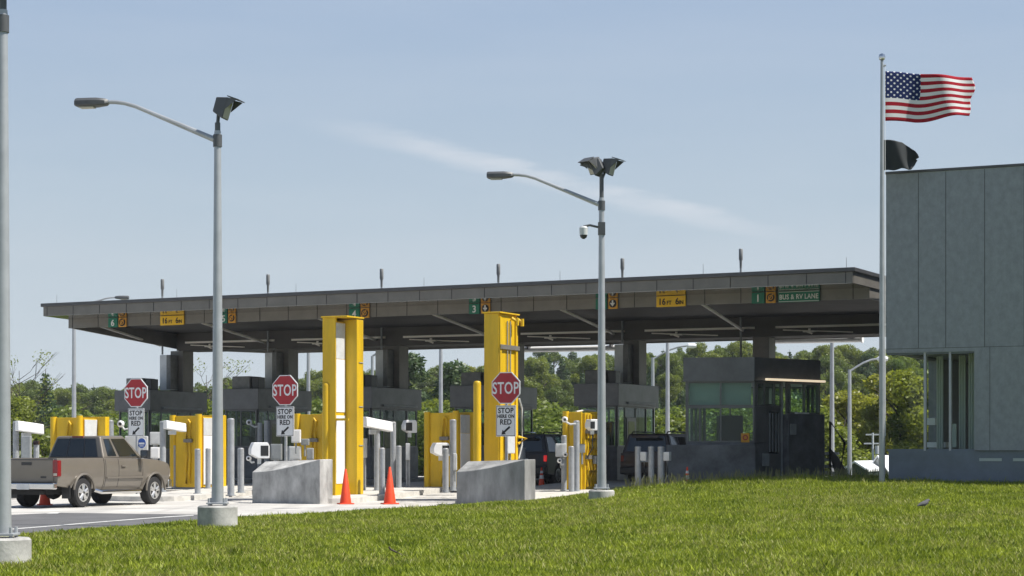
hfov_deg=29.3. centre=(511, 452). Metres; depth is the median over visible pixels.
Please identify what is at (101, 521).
lane line
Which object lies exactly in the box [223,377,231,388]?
broadleaf tree
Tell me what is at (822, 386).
broadleaf tree
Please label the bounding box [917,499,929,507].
bird
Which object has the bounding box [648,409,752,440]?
young tree
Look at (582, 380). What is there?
conifer tree
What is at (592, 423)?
lens window
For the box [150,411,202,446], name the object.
window frame
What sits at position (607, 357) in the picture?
broadleaf tree
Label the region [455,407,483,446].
window frame
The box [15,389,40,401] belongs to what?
broadleaf tree
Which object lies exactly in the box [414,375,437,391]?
broadleaf tree
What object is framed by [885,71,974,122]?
national flag
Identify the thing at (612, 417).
young tree
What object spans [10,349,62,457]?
thin tree
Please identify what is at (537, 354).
pine tree
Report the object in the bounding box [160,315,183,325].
clearance sign
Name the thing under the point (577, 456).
steel bollard
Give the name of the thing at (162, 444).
steel bollard
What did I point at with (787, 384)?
window frame
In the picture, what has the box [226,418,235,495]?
steel bollard
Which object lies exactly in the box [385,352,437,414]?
tree
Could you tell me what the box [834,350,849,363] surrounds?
broadleaf tree
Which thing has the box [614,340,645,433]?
canopy column
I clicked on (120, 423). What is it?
ball camera
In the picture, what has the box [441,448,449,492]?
steel bollard
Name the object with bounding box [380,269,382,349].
antenna mast
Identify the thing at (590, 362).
broadleaf tree
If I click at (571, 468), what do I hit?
steel bollard
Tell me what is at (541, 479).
traffic cone
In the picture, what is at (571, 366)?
broadleaf tree
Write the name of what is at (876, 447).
utility pole
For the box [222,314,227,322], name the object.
lane number sign
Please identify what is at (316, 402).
young tree
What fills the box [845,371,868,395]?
broadleaf tree
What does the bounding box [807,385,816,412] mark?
window frame
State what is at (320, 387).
broadleaf tree
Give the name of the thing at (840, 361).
broadleaf tree
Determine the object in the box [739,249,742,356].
antenna mast
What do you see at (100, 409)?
broadleaf tree
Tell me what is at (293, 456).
control box
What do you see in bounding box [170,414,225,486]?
portal
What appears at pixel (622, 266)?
antenna mast
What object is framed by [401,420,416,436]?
hooded camera
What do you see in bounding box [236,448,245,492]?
steel bollard
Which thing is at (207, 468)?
steel bollard
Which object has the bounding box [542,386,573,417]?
broadleaf tree
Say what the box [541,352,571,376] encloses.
broadleaf tree
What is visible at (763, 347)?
canopy column
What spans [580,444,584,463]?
control box
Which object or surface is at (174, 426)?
plate camera
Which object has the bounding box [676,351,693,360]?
broadleaf tree
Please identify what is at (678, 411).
young tree
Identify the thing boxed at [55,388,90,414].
broadleaf tree
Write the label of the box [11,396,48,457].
broadleaf tree
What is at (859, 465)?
distant house
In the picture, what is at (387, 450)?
door
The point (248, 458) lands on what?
ball camera
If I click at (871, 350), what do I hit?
broadleaf tree
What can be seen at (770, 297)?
lane signal
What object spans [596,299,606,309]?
lane number sign
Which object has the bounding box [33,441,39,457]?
control box
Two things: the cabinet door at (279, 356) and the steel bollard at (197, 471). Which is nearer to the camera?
the steel bollard at (197, 471)
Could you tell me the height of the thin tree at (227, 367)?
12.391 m
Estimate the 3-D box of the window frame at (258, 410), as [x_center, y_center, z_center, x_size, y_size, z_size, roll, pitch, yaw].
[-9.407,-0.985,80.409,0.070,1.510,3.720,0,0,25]
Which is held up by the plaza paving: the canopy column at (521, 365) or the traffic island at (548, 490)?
the traffic island at (548, 490)
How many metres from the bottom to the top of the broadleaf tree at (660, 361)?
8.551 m
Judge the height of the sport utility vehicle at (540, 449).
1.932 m
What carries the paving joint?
on the plaza paving
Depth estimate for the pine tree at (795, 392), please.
224.44 m
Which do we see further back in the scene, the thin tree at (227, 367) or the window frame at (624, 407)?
the thin tree at (227, 367)
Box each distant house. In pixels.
[845,460,878,474]
[872,455,888,474]
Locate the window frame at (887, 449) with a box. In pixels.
[887,449,973,450]
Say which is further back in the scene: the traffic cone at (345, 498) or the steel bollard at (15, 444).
the steel bollard at (15, 444)
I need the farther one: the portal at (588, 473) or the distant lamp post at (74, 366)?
the distant lamp post at (74, 366)
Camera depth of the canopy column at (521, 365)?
77.32 m
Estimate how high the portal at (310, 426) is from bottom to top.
2.493 m
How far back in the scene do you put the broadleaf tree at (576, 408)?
186.18 m
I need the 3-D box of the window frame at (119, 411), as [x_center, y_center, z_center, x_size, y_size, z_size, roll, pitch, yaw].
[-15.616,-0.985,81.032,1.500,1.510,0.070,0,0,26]
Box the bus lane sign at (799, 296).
[778,290,819,302]
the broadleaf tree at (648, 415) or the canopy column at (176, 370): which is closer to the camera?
the canopy column at (176, 370)
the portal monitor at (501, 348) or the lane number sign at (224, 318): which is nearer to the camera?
the portal monitor at (501, 348)
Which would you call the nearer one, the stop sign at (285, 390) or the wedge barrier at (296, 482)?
the wedge barrier at (296, 482)
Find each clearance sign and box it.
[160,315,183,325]
[656,295,685,306]
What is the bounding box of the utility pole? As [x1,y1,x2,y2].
[864,433,878,460]
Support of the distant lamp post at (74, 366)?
on the ground
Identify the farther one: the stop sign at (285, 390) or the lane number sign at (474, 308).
the lane number sign at (474, 308)
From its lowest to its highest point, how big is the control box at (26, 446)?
1.849 m
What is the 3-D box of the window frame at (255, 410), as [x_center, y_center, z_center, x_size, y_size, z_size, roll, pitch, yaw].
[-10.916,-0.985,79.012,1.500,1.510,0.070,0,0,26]
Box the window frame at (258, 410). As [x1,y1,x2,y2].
[257,409,306,446]
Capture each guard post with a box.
[323,383,328,458]
[473,381,480,460]
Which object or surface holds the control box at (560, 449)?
attached to the steel bollard at (564, 470)
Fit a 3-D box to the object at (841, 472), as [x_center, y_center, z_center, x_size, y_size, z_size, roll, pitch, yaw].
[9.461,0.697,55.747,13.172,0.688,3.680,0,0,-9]
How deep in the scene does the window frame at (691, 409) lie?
65.07 m
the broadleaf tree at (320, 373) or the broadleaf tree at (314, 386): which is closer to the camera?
the broadleaf tree at (314, 386)
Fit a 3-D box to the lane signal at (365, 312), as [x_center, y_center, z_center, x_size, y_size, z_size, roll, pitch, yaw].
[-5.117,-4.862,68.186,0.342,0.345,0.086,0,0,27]
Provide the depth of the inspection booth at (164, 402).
81.65 m
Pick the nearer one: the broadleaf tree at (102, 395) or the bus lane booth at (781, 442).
the bus lane booth at (781, 442)
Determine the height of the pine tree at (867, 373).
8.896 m
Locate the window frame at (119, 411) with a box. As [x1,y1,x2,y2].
[119,411,149,446]
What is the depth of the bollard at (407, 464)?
64.28 m
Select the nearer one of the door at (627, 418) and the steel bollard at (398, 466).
the steel bollard at (398, 466)
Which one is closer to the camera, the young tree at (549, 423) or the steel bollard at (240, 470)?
the steel bollard at (240, 470)
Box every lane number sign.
[108,318,117,326]
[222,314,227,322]
[349,308,359,316]
[469,304,479,313]
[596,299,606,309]
[752,292,764,303]
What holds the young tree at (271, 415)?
on the ground
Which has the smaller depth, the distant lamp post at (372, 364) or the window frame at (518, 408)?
the window frame at (518, 408)
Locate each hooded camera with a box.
[248,442,268,463]
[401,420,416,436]
[430,443,449,460]
[585,419,596,433]
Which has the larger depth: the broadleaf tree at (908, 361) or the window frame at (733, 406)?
the broadleaf tree at (908, 361)
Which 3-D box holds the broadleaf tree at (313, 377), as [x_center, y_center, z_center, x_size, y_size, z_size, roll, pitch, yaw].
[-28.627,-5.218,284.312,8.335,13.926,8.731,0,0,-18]
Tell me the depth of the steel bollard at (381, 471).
59.58 m
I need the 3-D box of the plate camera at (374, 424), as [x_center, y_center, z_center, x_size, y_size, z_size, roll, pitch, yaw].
[-4.269,-0.864,62.386,1.014,0.551,0.314,0,0,-35]
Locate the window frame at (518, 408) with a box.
[518,408,532,433]
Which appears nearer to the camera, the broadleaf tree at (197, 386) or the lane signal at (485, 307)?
the lane signal at (485, 307)
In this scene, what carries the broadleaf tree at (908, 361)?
on the ground
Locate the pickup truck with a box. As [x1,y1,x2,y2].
[11,436,171,506]
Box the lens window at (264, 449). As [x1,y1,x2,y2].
[261,446,268,455]
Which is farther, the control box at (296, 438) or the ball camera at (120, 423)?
the ball camera at (120, 423)
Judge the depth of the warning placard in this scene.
61.59 m
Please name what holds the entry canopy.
on the canopy column at (176, 370)
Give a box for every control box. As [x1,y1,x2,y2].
[21,436,31,457]
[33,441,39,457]
[125,436,147,454]
[150,432,159,446]
[151,447,159,459]
[270,444,281,460]
[289,446,300,460]
[291,430,300,453]
[301,439,308,455]
[306,448,313,459]
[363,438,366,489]
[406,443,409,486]
[453,454,456,481]
[555,444,565,467]
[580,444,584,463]
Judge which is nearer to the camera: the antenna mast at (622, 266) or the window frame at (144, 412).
the antenna mast at (622, 266)
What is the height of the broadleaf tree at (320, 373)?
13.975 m
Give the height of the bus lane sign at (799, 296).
0.345 m
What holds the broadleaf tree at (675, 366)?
on the ground
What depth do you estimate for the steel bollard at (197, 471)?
61.62 m
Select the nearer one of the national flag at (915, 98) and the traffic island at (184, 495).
the national flag at (915, 98)
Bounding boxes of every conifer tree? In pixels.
[32,370,59,434]
[203,388,211,406]
[546,357,555,377]
[554,358,565,382]
[573,373,590,408]
[646,366,660,411]
[654,369,663,411]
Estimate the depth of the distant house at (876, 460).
107.03 m
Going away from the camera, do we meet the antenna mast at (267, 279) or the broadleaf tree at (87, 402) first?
the antenna mast at (267, 279)
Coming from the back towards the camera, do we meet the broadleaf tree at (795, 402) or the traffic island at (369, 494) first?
the broadleaf tree at (795, 402)
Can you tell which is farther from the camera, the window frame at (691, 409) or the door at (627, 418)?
the door at (627, 418)
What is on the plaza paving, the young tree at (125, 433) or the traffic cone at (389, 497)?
the traffic cone at (389, 497)
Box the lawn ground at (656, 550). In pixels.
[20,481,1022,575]
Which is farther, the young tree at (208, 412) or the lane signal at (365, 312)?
the young tree at (208, 412)
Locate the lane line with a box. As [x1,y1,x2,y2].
[18,512,193,528]
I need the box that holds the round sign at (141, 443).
[138,438,145,449]
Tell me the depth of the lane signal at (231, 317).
70.74 m
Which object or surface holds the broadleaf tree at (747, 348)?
on the ground
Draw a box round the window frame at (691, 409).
[686,382,705,441]
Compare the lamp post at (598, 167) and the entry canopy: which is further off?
the entry canopy
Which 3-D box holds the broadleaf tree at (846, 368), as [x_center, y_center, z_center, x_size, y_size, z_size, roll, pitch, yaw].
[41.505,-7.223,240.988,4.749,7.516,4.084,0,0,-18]
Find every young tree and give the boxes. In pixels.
[11,405,96,457]
[32,427,124,457]
[97,413,147,435]
[109,416,127,432]
[114,414,194,436]
[147,399,239,445]
[260,407,316,419]
[298,396,420,475]
[408,402,483,470]
[408,406,445,475]
[417,397,483,457]
[524,399,622,444]
[606,410,678,440]
[614,405,708,444]
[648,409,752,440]
[684,394,844,470]
[783,405,877,469]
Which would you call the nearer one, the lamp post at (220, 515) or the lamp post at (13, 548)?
the lamp post at (13, 548)
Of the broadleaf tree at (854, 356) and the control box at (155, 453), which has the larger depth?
the broadleaf tree at (854, 356)
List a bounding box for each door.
[166,448,169,467]
[170,355,177,389]
[270,420,281,460]
[276,352,282,378]
[382,419,393,475]
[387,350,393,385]
[626,417,635,476]
[628,344,632,382]
[765,407,780,476]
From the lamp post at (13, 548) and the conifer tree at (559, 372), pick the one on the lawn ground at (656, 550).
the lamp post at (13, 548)
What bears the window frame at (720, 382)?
in the bus lane booth at (781, 442)
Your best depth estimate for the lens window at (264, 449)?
58.92 m
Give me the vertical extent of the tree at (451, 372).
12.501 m
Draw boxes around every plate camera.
[15,421,43,435]
[163,420,186,434]
[363,417,392,433]
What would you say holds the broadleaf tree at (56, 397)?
on the ground
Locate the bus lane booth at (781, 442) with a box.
[666,357,825,482]
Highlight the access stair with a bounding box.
[825,421,846,475]
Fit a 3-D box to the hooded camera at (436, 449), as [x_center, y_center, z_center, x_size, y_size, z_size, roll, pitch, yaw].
[-2.266,-0.034,61.766,0.540,0.560,0.448,0,0,-18]
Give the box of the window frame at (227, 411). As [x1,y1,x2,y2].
[227,411,274,445]
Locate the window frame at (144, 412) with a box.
[144,412,170,435]
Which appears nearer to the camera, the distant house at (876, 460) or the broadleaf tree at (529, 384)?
the distant house at (876, 460)
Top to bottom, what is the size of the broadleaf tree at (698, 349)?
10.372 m
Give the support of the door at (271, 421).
in the inspection booth at (250, 394)
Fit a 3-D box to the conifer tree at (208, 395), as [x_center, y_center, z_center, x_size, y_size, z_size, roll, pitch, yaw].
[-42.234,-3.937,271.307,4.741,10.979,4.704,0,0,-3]
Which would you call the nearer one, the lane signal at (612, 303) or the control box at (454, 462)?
the control box at (454, 462)
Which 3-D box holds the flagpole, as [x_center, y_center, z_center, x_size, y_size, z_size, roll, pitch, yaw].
[10.012,-4.927,53.000,0.204,11.745,0.185,0,0,0]
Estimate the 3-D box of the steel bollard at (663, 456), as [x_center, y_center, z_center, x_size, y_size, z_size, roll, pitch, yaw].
[4.691,0.458,60.788,0.467,1.338,0.312,0,0,25]
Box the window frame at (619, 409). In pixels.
[618,408,622,444]
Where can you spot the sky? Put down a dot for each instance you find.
(366, 136)
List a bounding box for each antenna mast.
[161,279,163,354]
[266,274,269,351]
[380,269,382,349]
[496,264,499,282]
[620,258,623,343]
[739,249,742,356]
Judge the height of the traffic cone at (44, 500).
0.976 m
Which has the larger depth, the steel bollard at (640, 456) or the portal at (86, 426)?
the portal at (86, 426)
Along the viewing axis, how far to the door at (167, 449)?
81.80 m
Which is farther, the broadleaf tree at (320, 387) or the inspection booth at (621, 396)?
the broadleaf tree at (320, 387)
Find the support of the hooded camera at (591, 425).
attached to the steel bollard at (577, 456)
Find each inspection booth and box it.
[115,378,206,467]
[223,376,311,477]
[363,374,420,478]
[450,372,536,460]
[574,370,658,479]
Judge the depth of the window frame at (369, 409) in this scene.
76.67 m
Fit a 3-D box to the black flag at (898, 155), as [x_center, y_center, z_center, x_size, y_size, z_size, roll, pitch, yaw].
[10.521,-8.051,52.997,0.936,0.829,0.191,0,0,0]
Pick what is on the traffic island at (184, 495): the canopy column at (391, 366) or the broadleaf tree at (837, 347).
the canopy column at (391, 366)
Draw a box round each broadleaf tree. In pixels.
[11,384,25,389]
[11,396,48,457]
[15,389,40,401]
[20,379,40,391]
[35,388,61,407]
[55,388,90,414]
[66,382,91,392]
[71,391,99,413]
[78,392,86,404]
[83,386,119,414]
[97,407,111,416]
[104,399,115,414]
[193,382,211,397]
[197,385,211,400]
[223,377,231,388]
[223,410,273,445]
[298,378,318,395]
[301,377,322,402]
[304,369,317,380]
[315,370,322,394]
[317,383,322,394]
[363,411,419,464]
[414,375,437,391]
[426,365,444,378]
[474,365,483,371]
[524,356,558,381]
[524,380,546,411]
[527,360,568,411]
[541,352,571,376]
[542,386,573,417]
[543,376,573,411]
[554,357,581,397]
[565,355,597,410]
[570,405,588,411]
[571,353,609,394]
[605,353,612,368]
[646,352,660,375]
[646,358,657,379]
[647,409,658,430]
[654,353,685,405]
[654,373,681,414]
[656,352,679,371]
[669,358,685,390]
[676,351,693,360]
[682,342,717,389]
[703,351,722,356]
[708,398,751,440]
[710,345,732,356]
[726,341,752,356]
[749,393,837,451]
[775,389,799,403]
[792,350,813,359]
[805,378,828,409]
[810,344,839,395]
[814,367,852,413]
[819,355,840,394]
[826,356,846,392]
[834,344,846,358]
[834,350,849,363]
[835,364,867,394]
[836,344,855,362]
[843,348,871,374]
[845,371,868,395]
[865,347,878,369]
[871,353,894,382]
[877,358,905,378]
[886,368,927,448]
[892,356,920,368]
[895,356,917,368]
[907,366,921,374]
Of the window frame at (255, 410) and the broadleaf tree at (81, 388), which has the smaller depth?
the window frame at (255, 410)
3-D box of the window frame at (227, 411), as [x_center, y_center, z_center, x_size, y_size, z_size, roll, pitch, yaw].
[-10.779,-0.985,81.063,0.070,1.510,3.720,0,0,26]
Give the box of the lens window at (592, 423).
[590,421,594,428]
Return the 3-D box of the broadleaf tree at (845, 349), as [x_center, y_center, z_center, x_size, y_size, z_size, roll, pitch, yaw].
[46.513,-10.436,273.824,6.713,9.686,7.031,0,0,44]
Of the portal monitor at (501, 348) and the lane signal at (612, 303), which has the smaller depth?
the portal monitor at (501, 348)
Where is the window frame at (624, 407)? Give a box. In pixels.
[617,406,653,446]
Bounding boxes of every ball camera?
[117,420,127,429]
[246,419,256,427]
[246,456,254,462]
[562,416,575,424]
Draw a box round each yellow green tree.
[459,366,475,377]
[822,389,898,459]
[827,408,853,426]
[845,368,927,459]
[866,393,911,448]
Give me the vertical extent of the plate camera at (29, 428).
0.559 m
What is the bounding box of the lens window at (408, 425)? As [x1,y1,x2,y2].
[406,423,411,430]
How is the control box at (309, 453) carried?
on the plaza paving
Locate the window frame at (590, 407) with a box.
[586,407,614,421]
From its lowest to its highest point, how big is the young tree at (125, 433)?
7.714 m
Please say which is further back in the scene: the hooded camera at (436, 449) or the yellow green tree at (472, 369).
the yellow green tree at (472, 369)
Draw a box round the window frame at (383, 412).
[363,410,384,418]
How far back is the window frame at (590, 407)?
75.87 m
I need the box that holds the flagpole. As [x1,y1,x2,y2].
[879,53,885,482]
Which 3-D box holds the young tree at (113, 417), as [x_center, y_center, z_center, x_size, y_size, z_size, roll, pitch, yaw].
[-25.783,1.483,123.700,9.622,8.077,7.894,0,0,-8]
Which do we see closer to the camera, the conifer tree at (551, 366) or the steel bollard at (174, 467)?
the steel bollard at (174, 467)
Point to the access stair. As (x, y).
(833, 458)
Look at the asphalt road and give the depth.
43.08 m
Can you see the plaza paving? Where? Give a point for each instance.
(142, 507)
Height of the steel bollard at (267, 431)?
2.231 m
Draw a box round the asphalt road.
[11,513,197,536]
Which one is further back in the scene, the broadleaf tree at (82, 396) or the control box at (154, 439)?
the broadleaf tree at (82, 396)
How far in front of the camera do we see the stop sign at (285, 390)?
59.58 m
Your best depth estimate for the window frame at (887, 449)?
53.55 m
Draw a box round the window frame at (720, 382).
[687,381,753,406]
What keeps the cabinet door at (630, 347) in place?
in the canopy column at (630, 360)
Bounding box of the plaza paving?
[11,476,545,516]
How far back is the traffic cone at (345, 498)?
55.93 m
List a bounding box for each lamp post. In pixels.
[0,0,31,563]
[72,296,128,417]
[74,95,244,526]
[307,353,309,413]
[371,353,374,374]
[439,349,442,412]
[487,157,625,498]
[651,343,696,433]
[665,343,669,433]
[830,343,834,470]
[847,356,887,474]
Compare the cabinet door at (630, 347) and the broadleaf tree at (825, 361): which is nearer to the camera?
the cabinet door at (630, 347)
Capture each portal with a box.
[50,416,108,452]
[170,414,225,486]
[294,412,322,459]
[424,411,481,486]
[563,409,596,489]
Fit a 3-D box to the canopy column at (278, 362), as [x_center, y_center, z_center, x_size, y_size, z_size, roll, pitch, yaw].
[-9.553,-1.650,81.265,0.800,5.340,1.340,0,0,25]
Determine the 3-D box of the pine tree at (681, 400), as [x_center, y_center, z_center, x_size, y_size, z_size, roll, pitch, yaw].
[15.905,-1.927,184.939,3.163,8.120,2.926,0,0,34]
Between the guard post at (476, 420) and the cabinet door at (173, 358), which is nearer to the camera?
the guard post at (476, 420)
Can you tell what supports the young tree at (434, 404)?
on the ground
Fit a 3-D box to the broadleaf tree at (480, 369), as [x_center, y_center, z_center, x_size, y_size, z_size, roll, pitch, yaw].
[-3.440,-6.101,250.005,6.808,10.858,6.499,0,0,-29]
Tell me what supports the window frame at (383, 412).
in the inspection booth at (381, 400)
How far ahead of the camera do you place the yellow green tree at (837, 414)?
157.58 m
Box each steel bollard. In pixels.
[13,421,18,457]
[109,420,113,435]
[160,421,167,491]
[171,445,176,487]
[193,449,201,493]
[204,448,210,488]
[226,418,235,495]
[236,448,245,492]
[257,422,262,467]
[264,420,269,461]
[287,446,291,460]
[373,430,379,490]
[378,448,384,494]
[390,422,395,486]
[395,446,402,487]
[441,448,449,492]
[449,419,456,490]
[518,447,525,459]
[560,435,567,490]
[567,446,575,491]
[574,420,580,490]
[635,446,647,484]
[648,446,653,483]
[658,446,670,483]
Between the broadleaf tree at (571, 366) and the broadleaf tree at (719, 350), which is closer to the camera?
the broadleaf tree at (719, 350)
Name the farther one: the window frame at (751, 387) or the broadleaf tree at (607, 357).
the broadleaf tree at (607, 357)
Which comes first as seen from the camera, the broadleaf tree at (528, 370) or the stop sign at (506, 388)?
the stop sign at (506, 388)
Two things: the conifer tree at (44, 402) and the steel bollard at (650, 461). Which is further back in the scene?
the conifer tree at (44, 402)
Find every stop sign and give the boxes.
[124,378,147,493]
[272,375,297,460]
[492,372,519,459]
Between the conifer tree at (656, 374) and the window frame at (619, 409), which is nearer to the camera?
the window frame at (619, 409)
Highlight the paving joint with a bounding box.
[13,497,452,521]
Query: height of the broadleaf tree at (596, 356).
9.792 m
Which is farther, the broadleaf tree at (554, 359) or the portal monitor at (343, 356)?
the broadleaf tree at (554, 359)
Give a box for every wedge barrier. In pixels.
[252,459,332,503]
[457,459,534,503]
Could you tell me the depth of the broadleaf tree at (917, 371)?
230.84 m
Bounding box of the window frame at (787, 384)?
[785,382,819,413]
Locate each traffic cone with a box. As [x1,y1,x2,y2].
[37,495,52,504]
[337,469,353,503]
[380,467,398,503]
[539,467,544,484]
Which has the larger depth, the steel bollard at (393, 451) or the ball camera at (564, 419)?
the steel bollard at (393, 451)
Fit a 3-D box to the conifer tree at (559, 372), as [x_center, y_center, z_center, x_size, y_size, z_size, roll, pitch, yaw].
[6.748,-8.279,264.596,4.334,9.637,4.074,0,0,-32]
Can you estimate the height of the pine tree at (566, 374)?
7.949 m
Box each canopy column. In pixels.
[160,351,192,415]
[265,349,297,445]
[375,346,407,445]
[518,343,523,433]
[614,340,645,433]
[753,337,774,405]
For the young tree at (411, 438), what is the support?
on the ground
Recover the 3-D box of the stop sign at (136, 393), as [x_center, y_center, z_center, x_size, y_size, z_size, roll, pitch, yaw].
[-12.070,-0.533,63.005,0.915,3.706,0.089,0,0,27]
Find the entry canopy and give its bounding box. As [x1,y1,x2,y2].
[41,257,878,352]
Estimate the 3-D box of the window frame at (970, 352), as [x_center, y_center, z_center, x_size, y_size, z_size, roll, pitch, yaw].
[11.456,-2.720,53.605,2.420,0.052,0.120,0,0,25]
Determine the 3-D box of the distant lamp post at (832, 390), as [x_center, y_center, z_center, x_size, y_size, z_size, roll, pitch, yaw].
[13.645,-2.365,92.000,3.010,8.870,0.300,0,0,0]
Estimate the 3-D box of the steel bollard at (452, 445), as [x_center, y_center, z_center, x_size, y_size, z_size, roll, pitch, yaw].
[-1.855,0.068,61.680,0.310,2.250,0.302,0,0,26]
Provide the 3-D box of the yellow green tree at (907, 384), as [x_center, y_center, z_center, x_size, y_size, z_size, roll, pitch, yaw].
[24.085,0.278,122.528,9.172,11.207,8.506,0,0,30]
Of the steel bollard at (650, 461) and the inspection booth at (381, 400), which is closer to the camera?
the steel bollard at (650, 461)
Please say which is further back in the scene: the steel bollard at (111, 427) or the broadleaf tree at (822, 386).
the broadleaf tree at (822, 386)
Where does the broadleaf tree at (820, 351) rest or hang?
on the ground
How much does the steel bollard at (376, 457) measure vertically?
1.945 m
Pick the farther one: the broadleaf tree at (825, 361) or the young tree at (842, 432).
the broadleaf tree at (825, 361)
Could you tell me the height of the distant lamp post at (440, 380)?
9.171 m
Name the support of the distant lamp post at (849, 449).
on the ground
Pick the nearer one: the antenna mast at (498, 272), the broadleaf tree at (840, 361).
the antenna mast at (498, 272)
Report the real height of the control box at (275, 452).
1.496 m
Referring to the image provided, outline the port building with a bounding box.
[885,163,1023,482]
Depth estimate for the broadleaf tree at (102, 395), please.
261.65 m
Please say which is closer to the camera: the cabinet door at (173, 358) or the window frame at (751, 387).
the window frame at (751, 387)
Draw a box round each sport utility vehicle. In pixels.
[518,431,562,483]
[620,431,694,481]
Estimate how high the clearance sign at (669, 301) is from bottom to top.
0.345 m
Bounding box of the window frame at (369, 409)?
[363,408,370,446]
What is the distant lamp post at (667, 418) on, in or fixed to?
on the ground
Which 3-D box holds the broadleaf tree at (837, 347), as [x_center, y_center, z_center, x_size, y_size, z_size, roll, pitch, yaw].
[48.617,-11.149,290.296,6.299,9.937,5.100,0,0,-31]
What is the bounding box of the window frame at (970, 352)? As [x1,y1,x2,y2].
[887,351,973,354]
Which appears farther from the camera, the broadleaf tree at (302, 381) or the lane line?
the broadleaf tree at (302, 381)
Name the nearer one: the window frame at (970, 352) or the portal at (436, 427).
the window frame at (970, 352)
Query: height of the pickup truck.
1.949 m
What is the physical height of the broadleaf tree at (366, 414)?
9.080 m
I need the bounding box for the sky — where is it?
[7,0,1023,390]
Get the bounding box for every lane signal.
[119,318,126,326]
[228,313,235,322]
[361,308,369,317]
[481,303,489,313]
[608,298,617,308]
[766,292,775,302]
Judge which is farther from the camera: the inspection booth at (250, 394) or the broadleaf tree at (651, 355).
the broadleaf tree at (651, 355)
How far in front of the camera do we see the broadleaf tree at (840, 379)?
211.53 m
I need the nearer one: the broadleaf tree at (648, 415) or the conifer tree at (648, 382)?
the broadleaf tree at (648, 415)
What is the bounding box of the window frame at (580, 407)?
[579,406,616,446]
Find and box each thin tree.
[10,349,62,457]
[193,357,252,431]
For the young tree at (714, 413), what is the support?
on the ground
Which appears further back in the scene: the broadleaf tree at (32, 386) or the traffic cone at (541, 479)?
the broadleaf tree at (32, 386)
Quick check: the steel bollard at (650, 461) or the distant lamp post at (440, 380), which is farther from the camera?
the distant lamp post at (440, 380)
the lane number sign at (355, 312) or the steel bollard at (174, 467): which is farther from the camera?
the lane number sign at (355, 312)
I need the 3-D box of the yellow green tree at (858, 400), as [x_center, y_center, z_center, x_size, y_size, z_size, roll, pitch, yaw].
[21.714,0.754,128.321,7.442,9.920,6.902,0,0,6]
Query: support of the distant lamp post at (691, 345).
on the ground
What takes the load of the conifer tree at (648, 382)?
on the ground
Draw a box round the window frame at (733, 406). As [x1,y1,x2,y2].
[687,406,753,441]
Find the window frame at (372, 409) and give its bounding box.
[371,408,416,446]
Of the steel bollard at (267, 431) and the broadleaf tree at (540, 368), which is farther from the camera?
the broadleaf tree at (540, 368)
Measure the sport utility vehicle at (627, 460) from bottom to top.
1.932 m
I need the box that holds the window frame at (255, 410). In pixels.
[225,409,256,446]
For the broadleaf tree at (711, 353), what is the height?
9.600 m
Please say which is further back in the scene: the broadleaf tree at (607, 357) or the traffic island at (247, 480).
the broadleaf tree at (607, 357)
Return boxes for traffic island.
[11,478,251,499]
[109,477,423,500]
[328,479,545,503]
[455,479,657,503]
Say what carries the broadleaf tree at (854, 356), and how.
on the ground
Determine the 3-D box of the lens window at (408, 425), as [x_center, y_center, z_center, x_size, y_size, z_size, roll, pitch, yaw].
[-3.383,-0.859,64.376,0.219,0.269,0.007,0,0,-18]
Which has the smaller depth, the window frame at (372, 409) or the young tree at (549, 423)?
the window frame at (372, 409)
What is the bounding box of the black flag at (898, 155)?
[884,140,918,169]
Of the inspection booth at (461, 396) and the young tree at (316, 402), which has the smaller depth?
the inspection booth at (461, 396)
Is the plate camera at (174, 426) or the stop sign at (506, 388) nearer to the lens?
the stop sign at (506, 388)
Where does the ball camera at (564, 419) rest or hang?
attached to the steel bollard at (577, 456)
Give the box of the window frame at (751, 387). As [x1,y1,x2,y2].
[729,387,806,415]
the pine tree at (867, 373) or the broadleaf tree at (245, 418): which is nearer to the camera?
the broadleaf tree at (245, 418)
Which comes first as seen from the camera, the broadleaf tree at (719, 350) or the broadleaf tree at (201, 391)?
the broadleaf tree at (719, 350)
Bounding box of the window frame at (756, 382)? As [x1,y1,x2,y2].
[755,381,781,406]
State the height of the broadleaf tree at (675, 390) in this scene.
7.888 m
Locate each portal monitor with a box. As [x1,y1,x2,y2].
[321,315,363,494]
[482,311,527,460]
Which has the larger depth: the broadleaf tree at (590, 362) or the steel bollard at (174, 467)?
the broadleaf tree at (590, 362)
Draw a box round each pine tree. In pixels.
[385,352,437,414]
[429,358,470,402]
[532,352,545,357]
[561,369,576,390]
[567,352,579,382]
[670,390,685,418]
[791,389,800,398]
[860,353,876,393]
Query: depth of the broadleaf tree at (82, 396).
271.72 m
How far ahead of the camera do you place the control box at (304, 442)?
62.39 m
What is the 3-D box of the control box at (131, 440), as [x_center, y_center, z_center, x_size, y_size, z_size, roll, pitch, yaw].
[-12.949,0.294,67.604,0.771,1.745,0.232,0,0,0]
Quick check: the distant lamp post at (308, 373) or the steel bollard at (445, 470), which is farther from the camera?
the distant lamp post at (308, 373)
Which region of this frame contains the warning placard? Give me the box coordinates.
[741,433,748,441]

